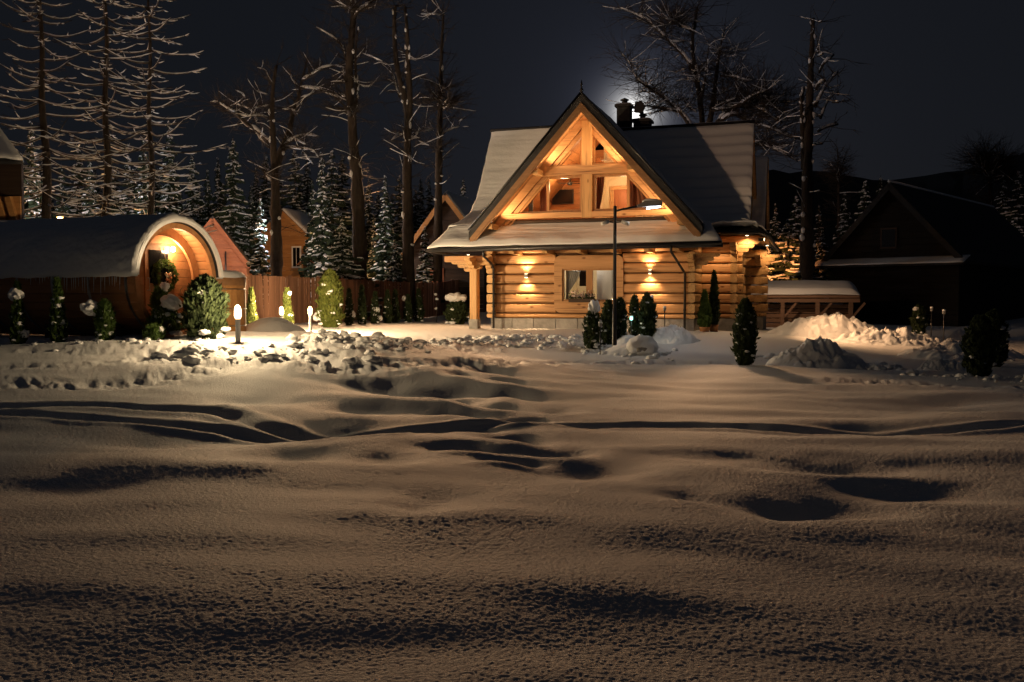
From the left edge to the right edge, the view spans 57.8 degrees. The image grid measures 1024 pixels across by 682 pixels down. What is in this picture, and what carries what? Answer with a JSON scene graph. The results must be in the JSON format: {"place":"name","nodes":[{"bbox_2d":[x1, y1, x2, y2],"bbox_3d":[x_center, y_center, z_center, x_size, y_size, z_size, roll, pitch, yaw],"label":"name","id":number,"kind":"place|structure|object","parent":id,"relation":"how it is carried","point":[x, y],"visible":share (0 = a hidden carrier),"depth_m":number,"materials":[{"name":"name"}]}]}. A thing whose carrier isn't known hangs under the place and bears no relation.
{"place":"outdoors","nodes":[
{"label":"outdoors","id":0,"kind":"place"},
{"bbox_2d":[0,282,1023,681],"bbox_3d":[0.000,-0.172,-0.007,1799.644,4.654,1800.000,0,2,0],"label":"snow ground","id":1,"kind":"structure","parent":0,"point":[706,508],"depth_m":7.51,"materials":[{"name":"snow"}]},
{"bbox_2d":[0,128,24,221],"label":"chalet","id":2,"kind":"object","parent":1,"relation":"on","point":[11,186],"visible":0.52,"depth_m":34.32,"materials":[{"name":"wood"}]},
{"bbox_2d":[7,280,30,343],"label":"thuja shrub","id":3,"kind":"object","parent":1,"relation":"on","point":[19,333],"visible":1,"depth_m":17.32,"materials":[{"name":"green plant"}]},
{"bbox_2d":[23,121,42,218],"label":"spruce tree","id":4,"kind":"object","parent":1,"relation":"on","point":[30,203],"visible":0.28,"depth_m":55.45,"materials":[{"name":"green plant"}]},
{"bbox_2d":[46,277,69,342],"bbox_3d":[-8.509,-0.530,17.423,0.400,1.418,0.472,1,3,24],"label":"thuja shrub","id":5,"kind":"object","parent":1,"relation":"on","point":[57,320],"visible":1,"depth_m":17.32,"materials":[{"name":"green plant"}]},
{"bbox_2d":[52,162,71,217],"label":"spruce tree","id":6,"kind":"object","parent":1,"relation":"on","point":[61,209],"visible":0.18,"depth_m":61.55,"materials":[{"name":"green plant"}]},
{"bbox_2d":[0,0,144,218],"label":"larch tree","id":7,"kind":"object","parent":1,"relation":"on","point":[48,188],"visible":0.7,"depth_m":40.58,"materials":[{"name":"brown plant"}]},
{"bbox_2d":[63,145,94,216],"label":"spruce tree","id":8,"kind":"object","parent":1,"relation":"on","point":[75,210],"visible":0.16,"depth_m":67.40,"materials":[{"name":"green plant"}]},
{"bbox_2d":[81,161,98,216],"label":"spruce tree","id":9,"kind":"object","parent":1,"relation":"on","point":[85,211],"visible":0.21,"depth_m":59.53,"materials":[{"name":"green plant"}]},
{"bbox_2d":[80,298,118,339],"bbox_3d":[-7.733,-0.333,17.416,0.700,0.980,0.442,0,2,6],"label":"thuja shrub","id":10,"kind":"object","parent":1,"relation":"on","point":[103,314],"visible":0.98,"depth_m":17.28,"materials":[{"name":"green plant"}]},
{"bbox_2d":[21,0,188,217],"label":"larch tree","id":11,"kind":"object","parent":1,"relation":"on","point":[107,175],"visible":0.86,"depth_m":41.42,"materials":[{"name":"brown plant"}]},
{"bbox_2d":[0,212,223,337],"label":"barrel sauna","id":12,"kind":"structure","parent":1,"relation":"on","point":[114,259],"depth_m":18.49,"materials":[{"name":"brown wood"}]},
{"bbox_2d":[144,245,172,308],"bbox_3d":[-7.201,-1.170,18.966,0.098,1.570,0.780,1,3,22],"label":"door","id":13,"kind":"structure","parent":12,"relation":"in","point":[153,253],"depth_m":18.77,"materials":[{"name":"brown wood"}]},
{"bbox_2d":[151,247,178,292],"bbox_3d":[-7.135,-1.444,19.020,0.262,0.950,0.747,1,3,22],"label":"wreath","id":14,"kind":"object","parent":12,"relation":"attached to","point":[171,267],"visible":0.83,"depth_m":19.01,"materials":[{"name":"green plant"}]},
{"bbox_2d":[112,155,138,214],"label":"spruce tree","id":15,"kind":"object","parent":1,"relation":"on","point":[125,197],"visible":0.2,"depth_m":63.43,"materials":[{"name":"green plant"}]},
{"bbox_2d":[134,137,155,213],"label":"spruce tree","id":16,"kind":"object","parent":1,"relation":"on","point":[142,198],"visible":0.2,"depth_m":57.46,"materials":[{"name":"green plant"}]},
{"bbox_2d":[62,0,230,233],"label":"larch tree","id":17,"kind":"object","parent":1,"relation":"on","point":[150,69],"visible":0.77,"depth_m":42.45,"materials":[{"name":"brown plant"}]},
{"bbox_2d":[142,322,165,339],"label":"snowy shrub","id":18,"kind":"object","parent":1,"relation":"on","point":[154,331],"visible":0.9,"depth_m":17.19,"materials":[{"name":"green plant"}]},
{"bbox_2d":[156,121,189,216],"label":"spruce tree","id":19,"kind":"object","parent":1,"relation":"on","point":[171,197],"visible":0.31,"depth_m":61.41,"materials":[{"name":"green plant"}]},
{"bbox_2d":[179,155,206,226],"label":"spruce tree","id":20,"kind":"object","parent":1,"relation":"on","point":[192,203],"visible":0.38,"depth_m":65.42,"materials":[{"name":"green plant"}]},
{"bbox_2d":[178,273,230,338],"bbox_3d":[-5.806,-0.599,17.490,0.996,1.397,1.040,0,3,-11],"label":"thuja shrub","id":21,"kind":"object","parent":1,"relation":"on","point":[205,306],"visible":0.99,"depth_m":17.26,"materials":[{"name":"green plant"}]},
{"bbox_2d":[199,168,213,225],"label":"spruce tree","id":22,"kind":"object","parent":1,"relation":"on","point":[206,211],"visible":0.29,"depth_m":69.49,"materials":[{"name":"green plant"}]},
{"bbox_2d":[210,157,228,226],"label":"spruce tree","id":23,"kind":"object","parent":1,"relation":"on","point":[218,198],"visible":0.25,"depth_m":74.42,"materials":[{"name":"green plant"}]},
{"bbox_2d":[203,216,254,274],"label":"red house","id":24,"kind":"structure","parent":1,"relation":"on","point":[233,256],"depth_m":57.95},
{"bbox_2d":[216,270,246,331],"bbox_3d":[-6.558,-0.883,20.579,1.321,1.388,1.321,0,2,0],"label":"shed","id":25,"kind":"object","parent":1,"relation":"on","point":[233,285],"visible":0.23,"depth_m":20.23,"materials":[{"name":"wood"}]},
{"bbox_2d":[212,138,256,274],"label":"spruce tree","id":26,"kind":"object","parent":1,"relation":"on","point":[233,213],"visible":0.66,"depth_m":65.30,"materials":[{"name":"green plant"}]},
{"bbox_2d":[246,286,258,324],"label":"thuja shrub","id":27,"kind":"object","parent":1,"relation":"on","point":[251,314],"visible":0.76,"depth_m":27.40,"materials":[{"name":"green plant"}]},
{"bbox_2d":[249,168,263,232],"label":"spruce tree","id":28,"kind":"object","parent":1,"relation":"on","point":[256,201],"visible":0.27,"depth_m":79.42,"materials":[{"name":"green plant"}]},
{"bbox_2d":[246,198,270,304],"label":"spruce tree","id":29,"kind":"object","parent":1,"relation":"on","point":[261,263],"visible":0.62,"depth_m":48.67,"materials":[{"name":"green plant"}]},
{"bbox_2d":[250,155,270,226],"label":"spruce tree","id":30,"kind":"object","parent":1,"relation":"on","point":[266,198],"visible":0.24,"depth_m":85.21,"materials":[{"name":"green plant"}]},
{"bbox_2d":[183,33,354,275],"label":"bare tree","id":31,"kind":"object","parent":1,"relation":"on","point":[275,212],"visible":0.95,"depth_m":44.95,"materials":[{"name":"brown plant"}]},
{"bbox_2d":[246,317,304,331],"bbox_3d":[-5.640,-0.259,21.809,1.987,0.613,1.590,0,2,0],"label":"snow mound","id":32,"kind":"object","parent":1,"relation":"on","point":[271,324],"visible":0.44,"depth_m":21.38,"materials":[{"name":"snow"}]},
{"bbox_2d":[254,207,311,277],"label":"log cottage","id":33,"kind":"structure","parent":1,"relation":"on","point":[293,252],"depth_m":73.66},
{"bbox_2d":[279,287,294,322],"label":"thuja shrub","id":34,"kind":"object","parent":1,"relation":"on","point":[288,314],"visible":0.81,"depth_m":29.89,"materials":[{"name":"green plant"}]},
{"bbox_2d":[280,149,305,244],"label":"spruce tree","id":35,"kind":"object","parent":1,"relation":"on","point":[296,198],"visible":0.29,"depth_m":77.32,"materials":[{"name":"green plant"}]},
{"bbox_2d":[298,180,317,277],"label":"spruce tree","id":36,"kind":"object","parent":1,"relation":"on","point":[304,259],"visible":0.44,"depth_m":65.53,"materials":[{"name":"green plant"}]},
{"bbox_2d":[300,157,315,212],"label":"spruce tree","id":37,"kind":"object","parent":1,"relation":"on","point":[307,179],"visible":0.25,"depth_m":83.33,"materials":[{"name":"green plant"}]},
{"bbox_2d":[298,152,338,286],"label":"spruce tree","id":38,"kind":"object","parent":1,"relation":"on","point":[320,243],"visible":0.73,"depth_m":59.44,"materials":[{"name":"green plant"}]},
{"bbox_2d":[298,150,352,267],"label":"spruce tree","id":39,"kind":"object","parent":1,"relation":"on","point":[334,198],"visible":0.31,"depth_m":71.34,"materials":[{"name":"green plant"}]},
{"bbox_2d":[313,268,345,327],"bbox_3d":[-6.407,-1.448,32.480,1.166,2.220,1.068,0,2,-2],"label":"thuja shrub","id":40,"kind":"object","parent":1,"relation":"on","point":[328,313],"visible":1,"depth_m":32.20,"materials":[{"name":"green plant"}]},
{"bbox_2d":[334,156,351,245],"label":"spruce tree","id":41,"kind":"object","parent":1,"relation":"on","point":[343,177],"visible":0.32,"depth_m":81.35,"materials":[{"name":"green plant"}]},
{"bbox_2d":[343,288,355,324],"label":"cone shrub","id":42,"kind":"object","parent":1,"relation":"on","point":[349,313],"visible":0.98,"depth_m":34.89,"materials":[{"name":"green plant"}]},
{"bbox_2d":[317,220,382,316],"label":"spruce tree","id":43,"kind":"object","parent":1,"relation":"on","point":[342,265],"visible":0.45,"depth_m":41.67,"materials":[{"name":"green plant"}]},
{"bbox_2d":[298,0,410,277],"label":"bare tree","id":44,"kind":"object","parent":1,"relation":"on","point":[350,110],"visible":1,"depth_m":43.18,"materials":[{"name":"brown plant"}]},
{"bbox_2d":[355,284,367,323],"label":"cone shrub","id":45,"kind":"object","parent":1,"relation":"on","point":[361,316],"visible":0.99,"depth_m":35.78,"materials":[{"name":"green plant"}]},
{"bbox_2d":[245,274,482,323],"bbox_3d":[-5.654,-2.322,44.013,0.202,2.812,26.074,1,3,18],"label":"slat fence","id":46,"kind":"object","parent":1,"relation":"on","point":[303,298],"visible":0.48,"depth_m":37.13,"materials":[{"name":"brown wood"}]},
{"bbox_2d":[364,178,377,262],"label":"spruce tree","id":47,"kind":"object","parent":1,"relation":"on","point":[369,216],"visible":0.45,"depth_m":74.42,"materials":[{"name":"green plant"}]},
{"bbox_2d":[367,216,377,277],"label":"spruce tree","id":48,"kind":"object","parent":1,"relation":"on","point":[370,265],"visible":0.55,"depth_m":69.56,"materials":[{"name":"green plant"}]},
{"bbox_2d":[368,291,382,323],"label":"cone shrub","id":49,"kind":"object","parent":1,"relation":"on","point":[376,317],"visible":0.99,"depth_m":36.68,"materials":[{"name":"green plant"}]},
{"bbox_2d":[367,175,401,283],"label":"spruce tree","id":50,"kind":"object","parent":1,"relation":"on","point":[383,245],"visible":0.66,"depth_m":55.57,"materials":[{"name":"green plant"}]},
{"bbox_2d":[381,289,393,322],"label":"cone shrub","id":51,"kind":"object","parent":1,"relation":"on","point":[387,315],"visible":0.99,"depth_m":37.59,"materials":[{"name":"green plant"}]},
{"bbox_2d":[378,240,406,293],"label":"spruce tree","id":52,"kind":"object","parent":1,"relation":"on","point":[394,270],"visible":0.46,"depth_m":45.73,"materials":[{"name":"green plant"}]},
{"bbox_2d":[380,173,414,266],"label":"spruce tree","id":53,"kind":"object","parent":1,"relation":"on","point":[398,222],"visible":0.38,"depth_m":77.28,"materials":[{"name":"green plant"}]},
{"bbox_2d":[366,0,453,318],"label":"bare tree","id":54,"kind":"object","parent":1,"relation":"on","point":[408,269],"visible":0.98,"depth_m":45.23,"materials":[{"name":"brown plant"}]},
{"bbox_2d":[413,288,424,321],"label":"cone shrub","id":55,"kind":"object","parent":1,"relation":"on","point":[419,312],"visible":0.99,"depth_m":40.27,"materials":[{"name":"green plant"}]},
{"bbox_2d":[415,226,444,302],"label":"spruce tree","id":56,"kind":"object","parent":1,"relation":"on","point":[424,275],"visible":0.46,"depth_m":49.72,"materials":[{"name":"green plant"}]},
{"bbox_2d":[407,0,484,281],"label":"bare tree","id":57,"kind":"object","parent":1,"relation":"on","point":[445,103],"visible":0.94,"depth_m":49.20,"materials":[{"name":"brown plant"}]},
{"bbox_2d":[401,191,495,311],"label":"dark chalet","id":58,"kind":"object","parent":1,"relation":"on","point":[456,208],"visible":0.34,"depth_m":51.76,"materials":[{"name":"brown wood"}]},
{"bbox_2d":[443,292,469,323],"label":"clipped shrub","id":59,"kind":"object","parent":1,"relation":"on","point":[456,310],"visible":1,"depth_m":36.70,"materials":[{"name":"green plant"}]},
{"bbox_2d":[4,329,1023,382],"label":"snow clods","id":60,"kind":"object","parent":1,"relation":"on","point":[189,353],"visible":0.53,"depth_m":18.26,"materials":[{"name":"white"}]},
{"bbox_2d":[582,300,603,349],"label":"thuja shrub","id":61,"kind":"object","parent":1,"relation":"on","point":[591,332],"visible":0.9,"depth_m":25.66,"materials":[{"name":"green plant"}]},
{"bbox_2d":[426,80,779,330],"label":"log house","id":62,"kind":"structure","parent":1,"relation":"on","point":[707,184],"depth_m":31.43,"materials":[{"name":"brown wood"}]},
{"bbox_2d":[552,189,573,204],"bbox_3d":[1.850,-5.247,33.736,0.800,0.520,0.091,1,3,18],"label":"window","id":63,"kind":"structure","parent":62,"relation":"attached to","point":[565,196],"depth_m":33.67,"materials":[{"name":"glass"}]},
{"bbox_2d":[547,175,580,212],"bbox_3d":[1.779,-4.962,31.335,1.240,1.230,0.080,1,3,18],"label":"gable window","id":64,"kind":"structure","parent":62,"relation":"in","point":[572,176],"depth_m":31.35,"materials":[{"name":"brown wood"}]},
{"bbox_2d":[562,268,612,300],"bbox_3d":[2.607,-1.888,31.185,1.900,1.130,0.090,1,3,18],"label":"window","id":65,"kind":"structure","parent":62,"relation":"in","point":[589,272],"depth_m":31.15,"materials":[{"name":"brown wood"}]},
{"bbox_2d":[593,173,629,210],"bbox_3d":[3.300,-4.940,30.826,1.240,1.230,0.080,1,3,18],"label":"gable window","id":66,"kind":"structure","parent":62,"relation":"in","point":[617,174],"depth_m":30.83,"materials":[{"name":"brown wood"}]},
{"bbox_2d":[610,186,634,217],"bbox_3d":[3.947,-4.872,33.058,0.880,1.310,0.076,1,3,18],"label":"inner door","id":67,"kind":"structure","parent":62,"relation":"in","point":[618,194],"depth_m":33.07,"materials":[{"name":"brown wood"}]},
{"bbox_2d":[600,299,612,344],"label":"thuja shrub","id":68,"kind":"object","parent":1,"relation":"on","point":[606,310],"visible":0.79,"depth_m":26.67,"materials":[{"name":"green plant"}]},
{"bbox_2d":[616,297,629,338],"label":"thuja shrub","id":69,"kind":"object","parent":1,"relation":"on","point":[622,316],"visible":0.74,"depth_m":26.67,"materials":[{"name":"green plant"}]},
{"bbox_2d":[601,199,662,346],"bbox_3d":[3.354,-1.849,26.152,1.723,4.325,0.320,0,2,0],"label":"lamp post","id":70,"kind":"object","parent":1,"relation":"on","point":[652,203],"visible":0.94,"depth_m":26.07,"materials":[{"name":"black metal"}]},
{"bbox_2d":[627,294,640,335],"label":"thuja shrub","id":71,"kind":"object","parent":1,"relation":"on","point":[633,306],"visible":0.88,"depth_m":27.50,"materials":[{"name":"green plant"}]},
{"bbox_2d":[626,335,658,354],"bbox_3d":[3.506,0.186,24.919,0.868,0.711,0.753,0,2,0],"label":"snowy boulder","id":72,"kind":"object","parent":1,"relation":"on","point":[642,345],"visible":0.85,"depth_m":24.66,"materials":[{"name":"white"}]},
{"bbox_2d":[637,292,657,336],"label":"thuja shrub","id":73,"kind":"object","parent":1,"relation":"on","point":[647,315],"visible":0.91,"depth_m":27.23,"materials":[{"name":"green plant"}]},
{"bbox_2d":[652,324,698,344],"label":"snow bank","id":74,"kind":"structure","parent":1,"relation":"on","point":[673,334],"depth_m":27.20,"materials":[{"name":"snow"}]},
{"bbox_2d":[699,327,709,331],"bbox_3d":[6.241,-0.317,30.052,0.356,0.270,0.351,0,2,0],"label":"plant pot","id":75,"kind":"object","parent":1,"relation":"on","point":[704,329],"visible":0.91,"depth_m":29.91,"materials":[{"name":"ceramic"}]},
{"bbox_2d":[697,288,712,326],"bbox_3d":[6.231,-1.027,30.022,0.556,1.370,0.559,0,2,0],"label":"potted conifer","id":76,"kind":"object","parent":75,"relation":"in","point":[704,316],"visible":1,"depth_m":29.91,"materials":[{"name":"green plant"}]},
{"bbox_2d":[589,0,833,184],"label":"bare tree","id":77,"kind":"object","parent":1,"relation":"on","point":[768,99],"visible":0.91,"depth_m":48.85,"materials":[{"name":"brown plant"}]},
{"bbox_2d":[709,325,718,331],"bbox_3d":[6.628,-0.360,30.448,0.324,0.360,0.319,0,2,0],"label":"plant pot","id":78,"kind":"object","parent":1,"relation":"on","point":[714,328],"visible":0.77,"depth_m":30.32,"materials":[{"name":"ceramic"}]},
{"bbox_2d":[708,269,720,326],"bbox_3d":[6.624,-1.390,30.403,0.550,1.943,0.496,0,2,0],"label":"potted conifer","id":79,"kind":"object","parent":78,"relation":"in","point":[714,300],"visible":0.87,"depth_m":30.30,"materials":[{"name":"green plant"}]},
{"bbox_2d":[730,297,760,364],"bbox_3d":[5.697,-0.178,22.617,0.733,1.814,0.707,1,3,30],"label":"thuja shrub","id":80,"kind":"object","parent":1,"relation":"on","point":[745,335],"visible":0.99,"depth_m":22.45,"materials":[{"name":"green plant"}]},
{"bbox_2d":[768,204,781,275],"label":"spruce tree","id":81,"kind":"object","parent":1,"relation":"on","point":[774,223],"visible":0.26,"depth_m":61.63,"materials":[{"name":"green plant"}]},
{"bbox_2d":[751,219,826,322],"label":"spruce tree","id":82,"kind":"object","parent":1,"relation":"on","point":[785,266],"visible":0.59,"depth_m":46.48,"materials":[{"name":"green plant"}]},
{"bbox_2d":[782,196,800,275],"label":"spruce tree","id":83,"kind":"object","parent":1,"relation":"on","point":[796,219],"visible":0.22,"depth_m":65.58,"materials":[{"name":"green plant"}]},
{"bbox_2d":[751,280,865,326],"bbox_3d":[12.273,-1.505,39.929,5.340,2.287,2.570,1,3,15],"label":"woodshed","id":84,"kind":"object","parent":1,"relation":"on","point":[817,292],"visible":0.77,"depth_m":38.93,"materials":[{"name":"brown wood"}]},
{"bbox_2d":[769,0,862,313],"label":"pruned tree","id":85,"kind":"object","parent":1,"relation":"on","point":[807,115],"visible":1,"depth_m":44.05,"materials":[{"name":"brown plant"}]},
{"bbox_2d":[766,336,866,368],"bbox_3d":[7.509,0.337,22.636,2.872,0.935,1.580,0,2,0],"label":"snow heap","id":86,"kind":"object","parent":1,"relation":"on","point":[819,352],"visible":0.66,"depth_m":22.28,"materials":[{"name":"white"}]},
{"bbox_2d":[764,312,879,337],"bbox_3d":[10.761,-0.418,31.512,4.612,1.156,2.306,0,2,0],"label":"snow heap","id":87,"kind":"object","parent":1,"relation":"on","point":[835,325],"visible":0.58,"depth_m":30.96,"materials":[{"name":"white"}]},
{"bbox_2d":[813,230,841,313],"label":"spruce tree","id":88,"kind":"object","parent":1,"relation":"on","point":[821,253],"visible":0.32,"depth_m":47.16,"materials":[{"name":"green plant"}]},
{"bbox_2d":[813,132,863,240],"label":"bare tree","id":89,"kind":"object","parent":1,"relation":"on","point":[836,173],"visible":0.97,"depth_m":69.44,"materials":[{"name":"brown plant"}]},
{"bbox_2d":[827,193,851,279],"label":"spruce tree","id":90,"kind":"object","parent":1,"relation":"on","point":[845,215],"visible":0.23,"depth_m":59.60,"materials":[{"name":"green plant"}]},
{"bbox_2d":[832,326,942,345],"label":"snow bank","id":91,"kind":"structure","parent":1,"relation":"on","point":[904,336],"depth_m":29.12,"materials":[{"name":"snow"}]},
{"bbox_2d":[908,303,928,334],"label":"frosted shrub","id":92,"kind":"object","parent":1,"relation":"on","point":[919,319],"visible":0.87,"depth_m":30.86,"materials":[{"name":"green plant"}]},
{"bbox_2d":[815,180,1023,326],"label":"dark barn","id":93,"kind":"structure","parent":1,"relation":"on","point":[898,251],"depth_m":45.13,"materials":[{"name":"wood"}]},
{"bbox_2d":[880,227,896,248],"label":"window","id":94,"kind":"structure","parent":93,"relation":"in","point":[888,236],"depth_m":44.83,"materials":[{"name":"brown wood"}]},
{"bbox_2d":[916,357,965,371],"bbox_3d":[10.064,0.628,21.547,1.544,0.484,0.772,0,2,0],"label":"snow heap","id":95,"kind":"object","parent":1,"relation":"on","point":[934,364],"visible":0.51,"depth_m":21.38,"materials":[{"name":"white"}]},
{"bbox_2d":[897,338,1023,360],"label":"snow bank","id":96,"kind":"structure","parent":1,"relation":"on","point":[949,349],"depth_m":25.57,"materials":[{"name":"snow"}]},
{"bbox_2d":[959,314,1001,376],"bbox_3d":[10.102,0.153,20.032,0.823,1.498,0.769,0,3,-9],"label":"thuja shrub","id":97,"kind":"object","parent":1,"relation":"on","point":[980,342],"visible":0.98,"depth_m":19.85,"materials":[{"name":"green plant"}]},
{"bbox_2d":[985,308,1011,366],"bbox_3d":[11.686,-0.008,22.515,0.824,1.609,0.866,1,3,21],"label":"ragged shrub","id":98,"kind":"object","parent":1,"relation":"on","point":[997,321],"visible":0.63,"depth_m":22.31,"materials":[{"name":"green plant"}]},
{"bbox_2d":[994,175,1009,219],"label":"spruce tree","id":99,"kind":"object","parent":1,"relation":"on","point":[1003,201],"visible":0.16,"depth_m":79.45,"materials":[{"name":"green plant"}]},
{"bbox_2d":[1000,171,1023,235],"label":"spruce tree","id":100,"kind":"object","parent":1,"relation":"on","point":[1017,222],"visible":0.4,"depth_m":74.47,"materials":[{"name":"green plant"}]},
{"bbox_3d":[-6.768,-0.085,17.878,0.523,0.260,0.523,1,3,22],"label":"flower tub","id":101,"kind":"object","parent":1,"relation":"on","visible":0},
{"bbox_2d":[143,294,182,335],"bbox_3d":[-6.708,-0.442,17.883,0.730,0.935,0.748,0,3,10],"label":"snowy shrub","id":102,"kind":"object","parent":101,"relation":"in","point":[165,314],"visible":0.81,"depth_m":17.72,"materials":[{"name":"green plant"}]},
{"bbox_2d":[0,0,1023,227],"label":"sky","id":103,"kind":"structure","parent":0,"point":[932,72],"materials":[{"name":"black"}]},
{"bbox_2d":[751,154,1023,276],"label":"forested hill","id":104,"kind":"structure","parent":0,"point":[782,193],"depth_m":163.47,"materials":[{"name":"plant"}]},
{"bbox_2d":[944,128,1023,210],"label":"bare tree","id":105,"kind":"object","parent":104,"relation":"on","point":[990,165],"visible":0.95,"depth_m":83.96,"materials":[{"name":"brown plant"}]},
{"bbox_3d":[-7.016,-0.504,18.262,0.328,0.260,0.328,1,3,22],"label":"flower tub","id":106,"kind":"object","parent":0,"visible":0},
{"bbox_2d":[147,282,169,310],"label":"snowy shrub","id":107,"kind":"object","parent":106,"relation":"in","point":[160,291],"visible":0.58,"depth_m":18.09,"materials":[{"name":"green plant"}]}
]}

